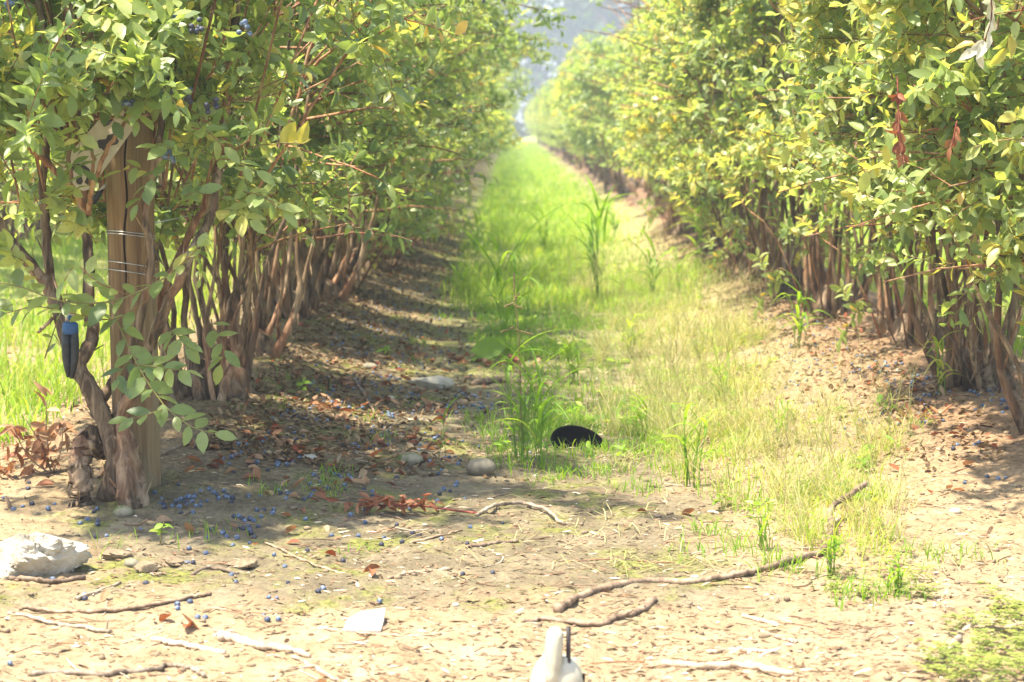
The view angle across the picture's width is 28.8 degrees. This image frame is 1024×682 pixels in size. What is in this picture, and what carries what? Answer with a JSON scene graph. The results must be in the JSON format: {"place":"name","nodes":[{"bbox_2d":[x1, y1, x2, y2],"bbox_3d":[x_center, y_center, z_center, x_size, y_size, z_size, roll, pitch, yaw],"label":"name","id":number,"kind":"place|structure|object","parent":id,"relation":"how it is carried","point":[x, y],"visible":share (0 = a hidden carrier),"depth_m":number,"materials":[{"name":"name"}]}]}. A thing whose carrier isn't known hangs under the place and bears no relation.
{"place":"outdoors","nodes":[
{"label":"outdoors","id":0,"kind":"place"},
{"bbox_2d":[0,203,286,445],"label":"field grass","id":1,"kind":"structure","parent":0,"point":[12,389],"depth_m":7.98,"materials":[{"name":"plant"}]},
{"bbox_2d":[451,253,475,299],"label":"tall grass","id":2,"kind":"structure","parent":0,"point":[466,272],"depth_m":10.70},
{"bbox_2d":[456,210,506,264],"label":"tall grass","id":3,"kind":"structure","parent":0,"point":[477,235],"depth_m":12.77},
{"bbox_2d":[445,201,570,354],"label":"tall grass","id":4,"kind":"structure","parent":0,"point":[499,280],"depth_m":8.00,"materials":[{"name":"plant"}]},
{"bbox_2d":[0,129,1023,681],"bbox_3d":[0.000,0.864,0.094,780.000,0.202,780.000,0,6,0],"label":"ground","id":5,"kind":"structure","parent":0,"point":[56,521],"depth_m":4.62,"materials":[{"name":"soil"}]},
{"bbox_2d":[0,146,35,239],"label":"blueberry bush","id":6,"kind":"object","parent":5,"relation":"on","point":[11,198],"visible":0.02,"depth_m":12.78,"materials":[{"name":"green plant"}]},
{"bbox_2d":[0,381,77,477],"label":"dried shoot","id":7,"kind":"object","parent":5,"relation":"on","point":[43,435],"visible":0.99,"depth_m":5.13,"materials":[{"name":"brown plant"}]},
{"bbox_2d":[2,7,80,239],"bbox_3d":[-3.322,-1.576,13.886,1.665,1.872,1.796,-1,6,-10],"label":"blueberry bush","id":8,"kind":"object","parent":5,"relation":"on","point":[29,228],"visible":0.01,"depth_m":13.77,"materials":[{"name":"green plant"}]},
{"bbox_2d":[0,532,92,579],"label":"rock","id":9,"kind":"object","parent":5,"relation":"on","point":[35,554],"visible":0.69,"depth_m":4.23,"materials":[{"name":"stone"}]},
{"bbox_2d":[9,574,85,583],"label":"stick","id":10,"kind":"object","parent":5,"relation":"on","point":[46,580],"visible":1,"depth_m":4.20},
{"bbox_2d":[7,611,111,633],"bbox_3d":[-0.876,0.534,3.831,0.274,0.029,0.025,4,7,30],"label":"stick","id":11,"kind":"object","parent":5,"relation":"on","point":[82,626],"visible":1,"depth_m":3.81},
{"bbox_2d":[22,591,211,613],"bbox_3d":[-0.782,0.526,3.953,0.374,0.025,0.090,-1,6,-12],"label":"stick","id":12,"kind":"object","parent":5,"relation":"on","point":[98,610],"visible":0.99,"depth_m":3.94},
{"bbox_2d":[102,549,132,559],"bbox_3d":[-0.874,0.477,4.413,0.071,0.031,0.052,0,6,0],"label":"stone","id":13,"kind":"object","parent":5,"relation":"on","point":[110,554],"visible":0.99,"depth_m":4.40,"materials":[{"name":"stone"}]},
{"bbox_2d":[30,662,206,678],"bbox_3d":[-0.685,0.577,3.483,0.313,0.021,0.088,0,6,0],"label":"stick","id":14,"kind":"object","parent":5,"relation":"on","point":[160,667],"visible":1,"depth_m":3.48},
{"bbox_2d":[113,505,133,516],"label":"stone","id":15,"kind":"object","parent":5,"relation":"on","point":[123,511],"visible":1,"depth_m":4.76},
{"bbox_2d":[102,19,160,488],"bbox_3d":[-0.950,-0.175,4.980,0.126,1.272,0.125,0,6,0],"label":"wooden post","id":16,"kind":"object","parent":5,"relation":"on","point":[127,254],"visible":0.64,"depth_m":4.93,"materials":[{"name":"brown wood"}]},
{"bbox_2d":[57,110,135,190],"bbox_3d":[-1.021,-0.472,4.877,0.202,0.208,0.004,0,6,0],"label":"sign plate","id":17,"kind":"object","parent":16,"relation":"attached to","point":[100,133],"visible":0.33,"depth_m":4.88,"materials":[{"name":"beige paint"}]},
{"bbox_2d":[133,561,162,572],"bbox_3d":[-0.783,0.484,4.273,0.056,0.023,0.044,-3,7,-27],"label":"stone","id":18,"kind":"object","parent":5,"relation":"on","point":[147,566],"visible":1,"depth_m":4.26,"materials":[{"name":"stone"}]},
{"bbox_2d":[161,555,186,567],"bbox_3d":[-0.734,0.479,4.325,0.054,0.029,0.046,0,6,0],"label":"stone","id":19,"kind":"object","parent":5,"relation":"on","point":[170,561],"visible":1,"depth_m":4.31,"materials":[{"name":"stone"}]},
{"bbox_2d":[150,636,226,653],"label":"stick","id":20,"kind":"object","parent":5,"relation":"on","point":[179,642],"visible":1,"depth_m":3.65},
{"bbox_2d":[0,0,428,404],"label":"blueberry bush","id":21,"kind":"object","parent":5,"relation":"on","point":[288,187],"visible":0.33,"depth_m":5.94,"materials":[{"name":"green plant"}]},
{"bbox_2d":[0,0,472,509],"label":"blueberry bush","id":22,"kind":"object","parent":5,"relation":"on","point":[160,50],"visible":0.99,"depth_m":4.71,"materials":[{"name":"green plant"}]},
{"bbox_2d":[61,314,78,378],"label":"pruning shears","id":23,"kind":"object","parent":22,"relation":"hanging from","point":[70,344],"visible":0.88,"depth_m":4.76,"materials":[{"name":"blue plastic"}]},
{"bbox_2d":[227,558,257,568],"bbox_3d":[-0.586,0.485,4.334,0.064,0.028,0.053,4,7,34],"label":"stone","id":24,"kind":"object","parent":5,"relation":"on","point":[244,563],"visible":1,"depth_m":4.32,"materials":[{"name":"stone"}]},
{"bbox_2d":[217,630,311,657],"bbox_3d":[-0.457,0.557,3.647,0.236,0.022,0.029,5,8,39],"label":"stick","id":25,"kind":"object","parent":5,"relation":"on","point":[227,636],"visible":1,"depth_m":3.65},
{"bbox_2d":[60,0,472,358],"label":"blueberry bush","id":26,"kind":"object","parent":5,"relation":"on","point":[267,344],"visible":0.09,"depth_m":7.08,"materials":[{"name":"green plant"}]},
{"bbox_2d":[281,655,336,681],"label":"stick","id":27,"kind":"object","parent":5,"relation":"on","point":[307,664],"visible":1,"depth_m":3.50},
{"bbox_2d":[265,542,352,575],"bbox_3d":[-0.458,0.479,4.377,0.022,0.012,0.415,-4,7,-33],"label":"stick","id":28,"kind":"object","parent":5,"relation":"on","point":[298,557],"visible":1,"depth_m":4.37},
{"bbox_2d":[157,0,521,321],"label":"blueberry bush","id":29,"kind":"object","parent":5,"relation":"on","point":[311,296],"visible":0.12,"depth_m":8.07,"materials":[{"name":"green plant"}]},
{"bbox_2d":[168,0,515,302],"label":"blueberry bush","id":30,"kind":"object","parent":5,"relation":"on","point":[330,288],"visible":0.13,"depth_m":9.08,"materials":[{"name":"green plant"}]},
{"bbox_2d":[342,607,385,632],"bbox_3d":[-0.280,0.530,3.763,0.076,0.027,0.110,0,6,0],"label":"stone","id":31,"kind":"object","parent":5,"relation":"on","point":[372,620],"visible":1,"depth_m":3.76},
{"bbox_2d":[306,626,441,635],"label":"stick","id":32,"kind":"object","parent":5,"relation":"on","point":[358,632],"visible":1,"depth_m":3.69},
{"bbox_2d":[189,0,576,288],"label":"blueberry bush","id":33,"kind":"object","parent":5,"relation":"on","point":[473,61],"visible":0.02,"depth_m":10.03,"materials":[{"name":"green plant"}]},
{"bbox_2d":[325,490,476,516],"bbox_3d":[-0.273,0.401,4.898,0.361,0.074,0.115,-2,6,-16],"label":"dead spray","id":34,"kind":"object","parent":5,"relation":"on","point":[402,505],"visible":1,"depth_m":4.89,"materials":[{"name":"brown plant"}]},
{"bbox_2d":[396,452,423,464],"bbox_3d":[-0.285,0.332,5.558,0.077,0.042,0.062,0,6,0],"label":"stone","id":35,"kind":"object","parent":5,"relation":"on","point":[411,458],"visible":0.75,"depth_m":5.54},
{"bbox_2d":[408,375,454,389],"bbox_3d":[-0.290,0.150,7.178,0.179,0.056,0.084,2,6,17],"label":"stone","id":36,"kind":"object","parent":5,"relation":"on","point":[439,382],"visible":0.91,"depth_m":7.14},
{"bbox_2d":[310,0,568,272],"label":"blueberry bush","id":37,"kind":"object","parent":5,"relation":"on","point":[381,263],"visible":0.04,"depth_m":11.14,"materials":[{"name":"green plant"}]},
{"bbox_2d":[331,0,552,258],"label":"blueberry bush","id":38,"kind":"object","parent":5,"relation":"on","point":[487,57],"visible":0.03,"depth_m":12.05,"materials":[{"name":"green plant"}]},
{"bbox_2d":[368,0,554,246],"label":"blueberry bush","id":39,"kind":"object","parent":5,"relation":"on","point":[541,45],"visible":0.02,"depth_m":13.11,"materials":[{"name":"green plant"}]},
{"bbox_2d":[418,73,505,215],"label":"blueberry bush","id":40,"kind":"object","parent":5,"relation":"on","point":[494,127],"visible":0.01,"depth_m":17.95,"materials":[{"name":"green plant"}]},
{"bbox_2d":[378,20,550,236],"bbox_3d":[-0.865,-1.675,14.290,2.094,2.009,1.761,-6,9,-44],"label":"blueberry bush","id":41,"kind":"object","parent":5,"relation":"on","point":[501,55],"visible":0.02,"depth_m":14.23,"materials":[{"name":"green plant"}]},
{"bbox_2d":[414,56,531,217],"bbox_3d":[-0.885,-1.899,16.520,1.716,1.950,2.040,3,7,22],"label":"blueberry bush","id":42,"kind":"object","parent":5,"relation":"on","point":[511,70],"visible":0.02,"depth_m":16.63,"materials":[{"name":"green plant"}]},
{"bbox_2d":[427,54,522,187],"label":"blueberry bush","id":43,"kind":"object","parent":5,"relation":"on","point":[495,151],"visible":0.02,"depth_m":20.29,"materials":[{"name":"green plant"}]},
{"bbox_2d":[431,52,521,202],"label":"blueberry bush","id":44,"kind":"object","parent":5,"relation":"on","point":[507,117],"depth_m":21.68,"materials":[{"name":"green plant"}]},
{"bbox_2d":[403,14,556,221],"bbox_3d":[-0.940,-1.751,15.294,2.040,1.899,1.716,-4,8,-36],"label":"blueberry bush","id":45,"kind":"object","parent":5,"relation":"on","point":[536,61],"visible":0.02,"depth_m":15.22,"materials":[{"name":"green plant"}]},
{"bbox_2d":[466,458,495,475],"bbox_3d":[-0.084,0.344,5.423,0.083,0.052,0.058,-1,6,-6],"label":"stone","id":46,"kind":"object","parent":5,"relation":"on","point":[479,466],"visible":0.99,"depth_m":5.40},
{"bbox_2d":[471,336,510,360],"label":"broadleaf weed","id":47,"kind":"object","parent":5,"relation":"on","point":[484,347],"visible":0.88,"depth_m":7.94,"materials":[{"name":"green plant"}]},
{"bbox_2d":[0,207,1015,482],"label":"leaf litter","id":48,"kind":"object","parent":5,"relation":"on","point":[262,399],"visible":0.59,"depth_m":6.78,"materials":[{"name":"plant"}]},
{"bbox_2d":[0,317,1023,681],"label":"wood chips","id":49,"kind":"object","parent":5,"relation":"on","point":[630,671],"visible":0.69,"depth_m":4.04,"materials":[{"name":"wood"}]},
{"bbox_2d":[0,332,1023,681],"bbox_3d":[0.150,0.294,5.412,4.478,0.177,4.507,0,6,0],"label":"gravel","id":50,"kind":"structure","parent":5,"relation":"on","point":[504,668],"depth_m":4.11,"materials":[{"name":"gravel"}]},
{"bbox_2d":[0,337,1023,681],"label":"twig debris","id":51,"kind":"object","parent":5,"relation":"on","point":[516,561],"visible":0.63,"depth_m":4.24,"materials":[{"name":"brown wood"}]},
{"bbox_2d":[470,376,563,386],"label":"stick","id":52,"kind":"object","parent":5,"relation":"on","point":[489,380],"visible":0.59,"depth_m":7.37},
{"bbox_2d":[475,501,565,525],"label":"stick","id":53,"kind":"object","parent":5,"relation":"on","point":[497,504],"visible":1,"depth_m":4.93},
{"bbox_2d":[486,338,596,470],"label":"tall grass","id":54,"kind":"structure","parent":5,"relation":"on","point":[540,420],"depth_m":5.52,"materials":[{"name":"plant"}]},
{"bbox_2d":[88,311,999,610],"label":"grass tufts","id":55,"kind":"object","parent":5,"relation":"on","point":[698,529],"visible":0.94,"depth_m":4.59,"materials":[{"name":"plant"}]},
{"bbox_2d":[537,66,574,165],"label":"blueberry bush","id":56,"kind":"object","parent":5,"relation":"on","point":[571,162],"visible":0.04,"depth_m":41.03,"materials":[{"name":"green plant"}]},
{"bbox_2d":[529,626,584,681],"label":"hand tool","id":57,"kind":"object","parent":5,"relation":"on","point":[554,663],"visible":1,"depth_m":3.16,"materials":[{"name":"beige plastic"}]},
{"bbox_2d":[495,0,633,136],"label":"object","id":58,"kind":"object","parent":5,"relation":"on","point":[541,76],"visible":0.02,"depth_m":138.26,"materials":[{"name":"plant"}]},
{"bbox_2d":[547,92,588,169],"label":"blueberry bush","id":59,"kind":"object","parent":5,"relation":"on","point":[581,165],"visible":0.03,"depth_m":36.65,"materials":[{"name":"green plant"}]},
{"bbox_2d":[511,0,625,130],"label":"tree","id":60,"kind":"object","parent":5,"relation":"on","point":[540,69],"visible":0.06,"depth_m":158.17,"materials":[{"name":"green plant"}]},
{"bbox_2d":[550,425,606,448],"bbox_3d":[0.198,0.315,5.885,0.168,0.114,0.152,0,6,0],"label":"black bowl","id":61,"kind":"object","parent":5,"relation":"on","point":[570,434],"visible":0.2,"depth_m":5.94,"materials":[{"name":"plastic"}]},
{"bbox_2d":[554,35,617,182],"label":"blueberry bush","id":62,"kind":"object","parent":5,"relation":"on","point":[601,179],"visible":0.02,"depth_m":28.21,"materials":[{"name":"green plant"}]},
{"bbox_2d":[546,37,628,193],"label":"blueberry bush","id":63,"kind":"object","parent":5,"relation":"on","point":[611,185],"visible":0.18,"depth_m":24.79,"materials":[{"name":"green plant"}]},
{"bbox_2d":[520,596,658,625],"bbox_3d":[0.184,0.527,3.846,0.318,0.028,0.130,-4,7,-33],"label":"stick","id":64,"kind":"object","parent":5,"relation":"on","point":[650,602],"visible":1,"depth_m":3.81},
{"bbox_2d":[553,26,628,186],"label":"blueberry bush","id":65,"kind":"object","parent":5,"relation":"on","point":[567,55],"visible":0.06,"depth_m":25.99,"materials":[{"name":"green plant"}]},
{"bbox_2d":[524,0,658,72],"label":"tree","id":66,"kind":"object","parent":5,"relation":"on","point":[603,16],"visible":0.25,"depth_m":138.37,"materials":[{"name":"plant"}]},
{"bbox_2d":[550,173,639,302],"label":"tall grass","id":67,"kind":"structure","parent":5,"relation":"on","point":[596,220],"depth_m":10.43,"materials":[{"name":"plant"}]},
{"bbox_2d":[548,21,644,199],"bbox_3d":[1.327,-2.595,22.511,1.707,2.078,1.663,-1,6,-13],"label":"blueberry bush","id":68,"kind":"object","parent":5,"relation":"on","point":[584,95],"visible":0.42,"depth_m":22.53,"materials":[{"name":"green plant"}]},
{"bbox_2d":[572,40,642,194],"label":"blueberry bush","id":69,"kind":"object","parent":5,"relation":"on","point":[625,185],"visible":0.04,"depth_m":23.61,"materials":[{"name":"green plant"}]},
{"bbox_2d":[567,56,656,201],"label":"blueberry bush","id":70,"kind":"object","parent":5,"relation":"on","point":[639,190],"visible":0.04,"depth_m":21.72,"materials":[{"name":"green plant"}]},
{"bbox_2d":[570,13,655,206],"bbox_3d":[1.392,-2.375,20.399,1.625,2.074,1.583,1,6,5],"label":"blueberry bush","id":71,"kind":"object","parent":5,"relation":"on","point":[643,194],"visible":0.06,"depth_m":20.63,"materials":[{"name":"green plant"}]},
{"bbox_2d":[592,29,667,207],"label":"blueberry bush","id":72,"kind":"object","parent":5,"relation":"on","point":[599,130],"visible":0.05,"depth_m":19.38,"materials":[{"name":"green plant"}]},
{"bbox_2d":[597,18,676,214],"bbox_3d":[1.406,-2.011,18.105,1.258,1.896,1.697,0,6,0],"label":"blueberry bush","id":73,"kind":"object","parent":5,"relation":"on","point":[625,164],"visible":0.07,"depth_m":18.28,"materials":[{"name":"green plant"}]},
{"bbox_2d":[621,389,659,440],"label":"tall grass","id":74,"kind":"structure","parent":5,"relation":"on","point":[639,415],"depth_m":6.01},
{"bbox_2d":[598,50,688,219],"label":"blueberry bush","id":75,"kind":"object","parent":5,"relation":"on","point":[609,62],"visible":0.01,"depth_m":17.22,"materials":[{"name":"green plant"}]},
{"bbox_2d":[619,226,694,296],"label":"tall grass","id":76,"kind":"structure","parent":5,"relation":"on","point":[649,263],"depth_m":10.25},
{"bbox_2d":[601,0,713,236],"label":"blueberry bush","id":77,"kind":"object","parent":5,"relation":"on","point":[678,228],"visible":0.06,"depth_m":14.99,"materials":[{"name":"green plant"}]},
{"bbox_2d":[552,566,762,612],"bbox_3d":[0.277,0.504,4.103,0.585,0.029,0.116,-5,8,-39],"label":"stick","id":78,"kind":"object","parent":5,"relation":"on","point":[568,601],"visible":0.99,"depth_m":4.15,"materials":[{"name":"wood"}]},
{"bbox_2d":[609,3,709,228],"bbox_3d":[1.550,-1.835,16.090,1.467,1.953,1.676,-1,6,-6],"label":"blueberry bush","id":79,"kind":"object","parent":5,"relation":"on","point":[623,96],"visible":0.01,"depth_m":16.10,"materials":[{"name":"green plant"}]},
{"bbox_2d":[580,0,757,239],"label":"blueberry bush","id":80,"kind":"object","parent":5,"relation":"on","point":[627,133],"visible":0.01,"depth_m":13.74,"materials":[{"name":"green plant"}]},
{"bbox_2d":[580,0,773,251],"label":"blueberry bush","id":81,"kind":"object","parent":5,"relation":"on","point":[633,135],"visible":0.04,"depth_m":12.69,"materials":[{"name":"green plant"}]},
{"bbox_2d":[659,247,707,297],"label":"tall grass","id":82,"kind":"structure","parent":5,"relation":"on","point":[678,269],"depth_m":10.41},
{"bbox_2d":[436,141,931,578],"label":"alley grass","id":83,"kind":"structure","parent":5,"relation":"on","point":[521,161],"depth_m":10.04,"materials":[{"name":"plant"}]},
{"bbox_2d":[580,0,806,260],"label":"blueberry bush","id":84,"kind":"object","parent":5,"relation":"on","point":[645,72],"visible":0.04,"depth_m":11.75,"materials":[{"name":"green plant"}]},
{"bbox_2d":[655,403,739,487],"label":"tall grass","id":85,"kind":"structure","parent":5,"relation":"on","point":[684,442],"depth_m":5.29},
{"bbox_2d":[372,183,1023,582],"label":"dry thatch","id":86,"kind":"object","parent":5,"relation":"on","point":[710,455],"visible":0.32,"depth_m":5.11,"materials":[{"name":"plant"}]},
{"bbox_2d":[472,259,936,542],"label":"weeds","id":87,"kind":"object","parent":5,"relation":"on","point":[588,444],"visible":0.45,"depth_m":6.41,"materials":[{"name":"green plant"}]},
{"bbox_2d":[699,331,733,406],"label":"tall grass","id":88,"kind":"structure","parent":5,"relation":"on","point":[726,374],"depth_m":6.59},
{"bbox_2d":[662,660,794,676],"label":"stick","id":89,"kind":"object","parent":5,"relation":"on","point":[706,666],"visible":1,"depth_m":3.47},
{"bbox_2d":[634,0,832,284],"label":"blueberry bush","id":90,"kind":"object","parent":5,"relation":"on","point":[747,262],"visible":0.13,"depth_m":10.75,"materials":[{"name":"green plant"}]},
{"bbox_2d":[583,0,892,300],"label":"blueberry bush","id":91,"kind":"object","parent":5,"relation":"on","point":[701,14],"visible":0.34,"depth_m":9.38,"materials":[{"name":"green plant"}]},
{"bbox_2d":[706,646,777,653],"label":"stick","id":92,"kind":"object","parent":5,"relation":"on","point":[713,651],"visible":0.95,"depth_m":3.62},
{"bbox_2d":[549,261,938,547],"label":"wispy grass","id":93,"kind":"structure","parent":5,"relation":"on","point":[612,426],"depth_m":5.97,"materials":[{"name":"plant"}]},
{"bbox_2d":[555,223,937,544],"bbox_3d":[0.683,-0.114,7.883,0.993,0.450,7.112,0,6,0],"label":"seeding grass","id":94,"kind":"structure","parent":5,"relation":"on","point":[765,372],"depth_m":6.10,"materials":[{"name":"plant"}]},
{"bbox_2d":[757,393,803,444],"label":"tall grass","id":95,"kind":"structure","parent":5,"relation":"on","point":[776,420],"depth_m":5.84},
{"bbox_2d":[772,269,829,347],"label":"tall grass","id":96,"kind":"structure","parent":5,"relation":"on","point":[800,322],"depth_m":7.70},
{"bbox_2d":[688,0,923,320],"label":"blueberry bush","id":97,"kind":"object","parent":5,"relation":"on","point":[767,137],"visible":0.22,"depth_m":8.57,"materials":[{"name":"green plant"}]},
{"bbox_2d":[763,480,867,570],"bbox_3d":[0.723,0.419,4.564,0.083,0.082,0.740,3,7,24],"label":"stick","id":98,"kind":"object","parent":5,"relation":"on","point":[830,518],"visible":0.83,"depth_m":4.44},
{"bbox_2d":[818,533,851,577],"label":"tall grass","id":99,"kind":"structure","parent":5,"relation":"on","point":[830,557],"depth_m":4.18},
{"bbox_2d":[736,0,1023,392],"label":"blueberry bush","id":100,"kind":"object","parent":5,"relation":"on","point":[968,360],"visible":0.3,"depth_m":6.03,"materials":[{"name":"green plant"}]},
{"bbox_2d":[754,0,1015,352],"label":"blueberry bush","id":101,"kind":"object","parent":5,"relation":"on","point":[899,325],"visible":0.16,"depth_m":7.43,"materials":[{"name":"green plant"}]},
{"bbox_2d":[873,553,908,595],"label":"tall grass","id":102,"kind":"structure","parent":5,"relation":"on","point":[898,581],"depth_m":4.02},
{"bbox_2d":[787,0,1023,434],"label":"blueberry bush","id":103,"kind":"object","parent":5,"relation":"on","point":[992,159],"visible":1,"depth_m":4.88,"materials":[{"name":"green plant"}]},
{"bbox_2d":[821,531,1023,681],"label":"ground cover","id":104,"kind":"object","parent":5,"relation":"on","point":[995,660],"visible":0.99,"depth_m":3.60,"materials":[{"name":"green plant"}]},
{"bbox_2d":[484,273,573,460],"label":"tall grass","id":105,"kind":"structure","parent":0,"point":[523,403],"depth_m":5.65,"materials":[{"name":"plant"}]},
{"bbox_2d":[519,200,562,251],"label":"tall grass","id":106,"kind":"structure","parent":0,"point":[546,232],"depth_m":14.40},
{"bbox_2d":[551,336,596,383],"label":"tall grass","id":107,"kind":"structure","parent":0,"point":[566,351],"depth_m":7.37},
{"bbox_2d":[505,0,644,128],"label":"sky","id":108,"kind":"structure","parent":0,"point":[519,115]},
{"bbox_2d":[591,194,629,242],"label":"tall grass","id":109,"kind":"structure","parent":0,"point":[613,223],"depth_m":15.67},
{"bbox_2d":[669,187,727,260],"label":"tall grass","id":110,"kind":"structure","parent":0,"point":[700,232],"depth_m":12.26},
{"bbox_2d":[742,505,784,550],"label":"tall grass","id":111,"kind":"structure","parent":0,"point":[763,527],"depth_m":4.46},
{"bbox_2d":[668,184,1023,358],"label":"grass","id":112,"kind":"structure","parent":0,"point":[1016,343],"depth_m":11.96,"materials":[{"name":"plant"}]},
{"bbox_2d":[922,331,962,394],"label":"tall grass","id":113,"kind":"structure","parent":0,"point":[939,362],"depth_m":6.10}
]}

